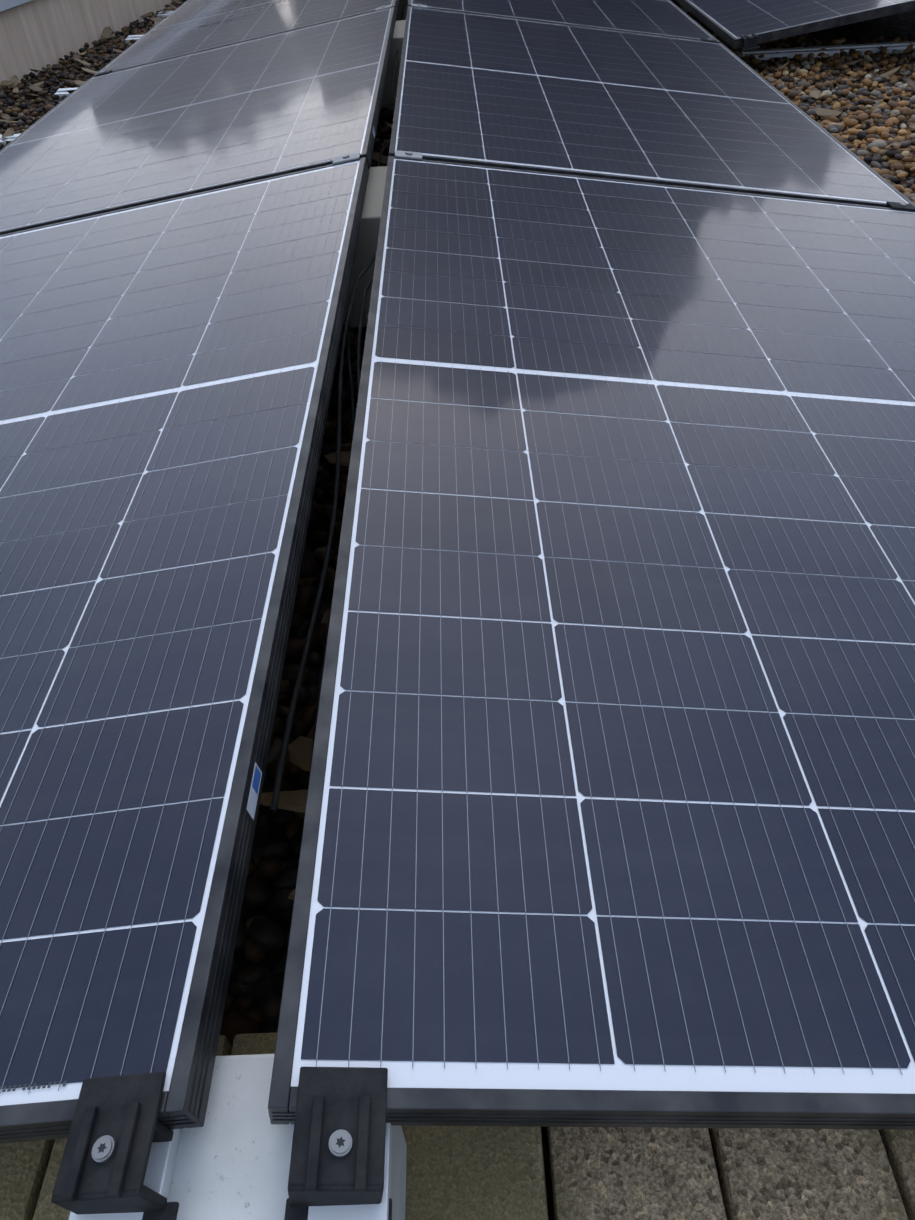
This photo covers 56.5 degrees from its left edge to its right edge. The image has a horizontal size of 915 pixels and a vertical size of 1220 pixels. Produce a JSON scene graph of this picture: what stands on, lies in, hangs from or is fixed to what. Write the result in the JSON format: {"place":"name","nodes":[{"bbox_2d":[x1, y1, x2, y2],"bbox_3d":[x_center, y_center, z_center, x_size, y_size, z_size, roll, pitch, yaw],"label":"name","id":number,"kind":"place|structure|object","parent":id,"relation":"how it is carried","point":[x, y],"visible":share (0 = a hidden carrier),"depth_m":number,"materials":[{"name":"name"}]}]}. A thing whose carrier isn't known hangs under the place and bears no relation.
{"place":"outdoors","nodes":[
{"label":"outdoors","id":0,"kind":"place"},
{"bbox_2d":[4,10,914,1219],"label":"roof gravel","id":1,"kind":"structure","parent":0,"point":[265,994],"depth_m":1.07,"materials":[{"name":"black gravel"}]},
{"bbox_2d":[0,0,174,92],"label":"parapet wall","id":2,"kind":"structure","parent":1,"relation":"on","point":[37,34],"depth_m":3.90,"materials":[{"name":"grey concrete"}]},
{"bbox_2d":[0,0,31,11],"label":"parapet coping","id":3,"kind":"object","parent":2,"relation":"on","point":[6,5],"depth_m":3.56,"materials":[{"name":"grey metal"}]},
{"bbox_2d":[0,0,186,149],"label":"gravel strip","id":4,"kind":"object","parent":1,"relation":"on","point":[24,112],"visible":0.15,"depth_m":3.66,"materials":[{"name":"brown gravel"}]},
{"bbox_2d":[220,18,548,1163],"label":"gravel under ridge","id":5,"kind":"structure","parent":1,"relation":"on","point":[266,934],"depth_m":0.99,"materials":[{"name":"black gravel"}]},
{"bbox_2d":[343,0,407,327],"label":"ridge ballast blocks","id":6,"kind":"structure","parent":5,"relation":"on","point":[367,243],"depth_m":1.76,"materials":[{"name":"beige concrete"}]},
{"bbox_2d":[270,4,406,813],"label":"solar cables","id":7,"kind":"object","parent":6,"relation":"on","point":[283,751],"visible":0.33,"depth_m":1.06,"materials":[{"name":"black plastic"}]},
{"bbox_2d":[0,1033,914,1219],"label":"paver walkway","id":8,"kind":"structure","parent":1,"relation":"on","point":[498,1173],"depth_m":0.64,"materials":[{"name":"concrete"}]},
{"bbox_2d":[167,1054,406,1219],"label":"mounting bracket","id":9,"kind":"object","parent":8,"relation":"on","point":[233,1158],"depth_m":0.49,"materials":[{"name":"silver metal"}]},
{"bbox_2d":[0,0,914,1219],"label":"mounting rails","id":10,"kind":"object","parent":1,"relation":"on","point":[159,1170],"visible":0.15,"depth_m":0.47,"materials":[{"name":"metal"}]},
{"bbox_2d":[51,1072,178,1219],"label":"end clamp","id":11,"kind":"object","parent":10,"relation":"on","point":[117,1128],"visible":1,"depth_m":0.45,"materials":[{"name":"black metal"}]},
{"bbox_2d":[0,157,368,1143],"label":"panel frame","id":12,"kind":"object","parent":10,"relation":"on","point":[184,1101],"visible":0.85,"depth_m":0.61,"materials":[{"name":"black metal"}]},
{"bbox_2d":[0,160,359,1105],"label":"solar panel","id":13,"kind":"object","parent":12,"relation":"in","point":[158,366],"visible":1,"depth_m":0.84,"materials":[{"name":"glass"}]},
{"bbox_2d":[0,7,395,234],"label":"panel frame","id":14,"kind":"object","parent":10,"relation":"on","point":[369,141],"visible":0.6,"depth_m":1.82,"materials":[{"name":"metal"}]},
{"bbox_2d":[0,8,390,230],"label":"solar panel","id":15,"kind":"object","parent":14,"relation":"in","point":[283,101],"visible":1,"depth_m":2.23,"materials":[{"name":"glass"}]},
{"bbox_2d":[333,152,359,164],"bbox_3d":[-0.222,-0.905,1.732,0.055,0.037,0.036,-9,43,6],"label":"panel clamp","id":16,"kind":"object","parent":14,"relation":"attached to","point":[346,158],"depth_m":1.72,"materials":[{"name":"grey metal"}]},
{"bbox_2d":[93,0,398,76],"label":"panel frame","id":17,"kind":"object","parent":10,"relation":"on","point":[395,3],"visible":0.25,"depth_m":3.08,"materials":[{"name":"metal"}]},
{"bbox_2d":[95,70,111,75],"bbox_3d":[-1.289,-1.948,3.114,0.055,0.037,0.036,-9,43,6],"label":"clamp","id":18,"kind":"object","parent":17,"relation":"attached to","point":[103,73],"visible":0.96,"depth_m":3.10,"materials":[{"name":"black metal"}]},
{"bbox_2d":[101,0,392,71],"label":"solar panel","id":19,"kind":"object","parent":17,"relation":"in","point":[189,26],"visible":0.96,"depth_m":3.35,"materials":[{"name":"glass"}]},
{"bbox_2d":[375,5,390,10],"bbox_3d":[-0.258,-2.103,2.996,0.055,0.037,0.036,-9,43,6],"label":"panel clamp","id":20,"kind":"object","parent":17,"relation":"attached to","point":[382,7],"depth_m":2.98,"materials":[{"name":"grey metal"}]},
{"bbox_2d":[284,1067,391,1219],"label":"end clamp","id":21,"kind":"object","parent":10,"relation":"on","point":[338,1149],"visible":1,"depth_m":0.45,"materials":[{"name":"black metal"}]},
{"bbox_2d":[408,0,719,42],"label":"panel frame","id":22,"kind":"object","parent":10,"relation":"on","point":[682,11],"visible":0.17,"depth_m":3.05,"materials":[{"name":"metal"}]},
{"bbox_2d":[411,0,714,39],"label":"solar panel","id":23,"kind":"object","parent":22,"relation":"in","point":[664,17],"visible":0.98,"depth_m":3.23,"materials":[{"name":"blue glass"}]},
{"bbox_2d":[268,156,914,1129],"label":"panel frame","id":24,"kind":"object","parent":10,"relation":"on","point":[572,1108],"visible":0.69,"depth_m":0.49,"materials":[{"name":"metal"}]},
{"bbox_2d":[291,159,914,1093],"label":"solar panel","id":25,"kind":"object","parent":24,"relation":"in","point":[619,785],"visible":1,"depth_m":0.74,"materials":[{"name":"glass"}]},
{"bbox_2d":[389,6,914,207],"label":"panel frame","id":26,"kind":"object","parent":10,"relation":"on","point":[582,173],"visible":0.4,"depth_m":1.80,"materials":[{"name":"metal"}]},
{"bbox_2d":[395,150,421,159],"bbox_3d":[-0.100,-0.910,1.731,0.055,0.037,0.036,3,43,-5],"label":"panel clamp","id":27,"kind":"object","parent":26,"relation":"attached to","point":[408,155],"depth_m":1.71,"materials":[{"name":"grey metal"}]},
{"bbox_2d":[411,4,426,7],"bbox_3d":[-0.136,-2.109,2.994,0.055,0.037,0.036,3,43,-5],"label":"panel clamp","id":28,"kind":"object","parent":26,"relation":"attached to","point":[419,5],"depth_m":2.97,"materials":[{"name":"grey metal"}]},
{"bbox_2d":[395,7,908,203],"bbox_3d":[0.407,-1.486,2.400,1.112,0.025,1.700,2,43,-4],"label":"solar panel","id":29,"kind":"object","parent":26,"relation":"in","point":[506,90],"visible":1,"depth_m":2.17,"materials":[{"name":"blue glass"}]},
{"bbox_2d":[701,38,717,42],"bbox_3d":[0.908,-2.047,3.083,0.055,0.037,0.036,3,43,-5],"label":"clamp","id":30,"kind":"object","parent":26,"relation":"attached to","point":[709,40],"visible":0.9,"depth_m":3.06,"materials":[{"name":"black metal"}]},
{"bbox_2d":[886,201,914,210],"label":"clamp","id":31,"kind":"object","parent":26,"relation":"attached to","point":[901,206],"visible":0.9,"depth_m":1.80,"materials":[{"name":"black metal"}]},
{"bbox_2d":[675,0,914,48],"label":"panel frame","id":32,"kind":"object","parent":10,"relation":"on","point":[730,39],"visible":1,"depth_m":3.09,"materials":[{"name":"black metal"}]},
{"bbox_2d":[740,33,759,50],"bbox_3d":[1.064,-2.069,3.096,0.057,0.042,0.069,-9,43,6],"label":"end clamp","id":33,"kind":"object","parent":32,"relation":"attached to","point":[750,41],"visible":1,"depth_m":3.08,"materials":[{"name":"black metal"}]},
{"bbox_2d":[688,0,909,37],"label":"solar panel","id":34,"kind":"object","parent":32,"relation":"in","point":[737,18],"visible":0.98,"depth_m":3.24,"materials":[{"name":"blue glass"}]},
{"bbox_2d":[0,0,914,899],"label":"pebbles","id":35,"kind":"object","parent":1,"relation":"on","point":[300,756],"visible":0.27,"depth_m":2.51,"materials":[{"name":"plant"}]},
{"bbox_2d":[675,2,914,101],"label":"gravel","id":36,"kind":"structure","parent":0,"point":[800,78],"depth_m":3.22,"materials":[{"name":"brown gravel"}]},
{"bbox_2d":[788,87,914,203],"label":"gravel","id":37,"kind":"structure","parent":0,"point":[877,115],"depth_m":2.66,"materials":[{"name":"brown gravel"}]}
]}

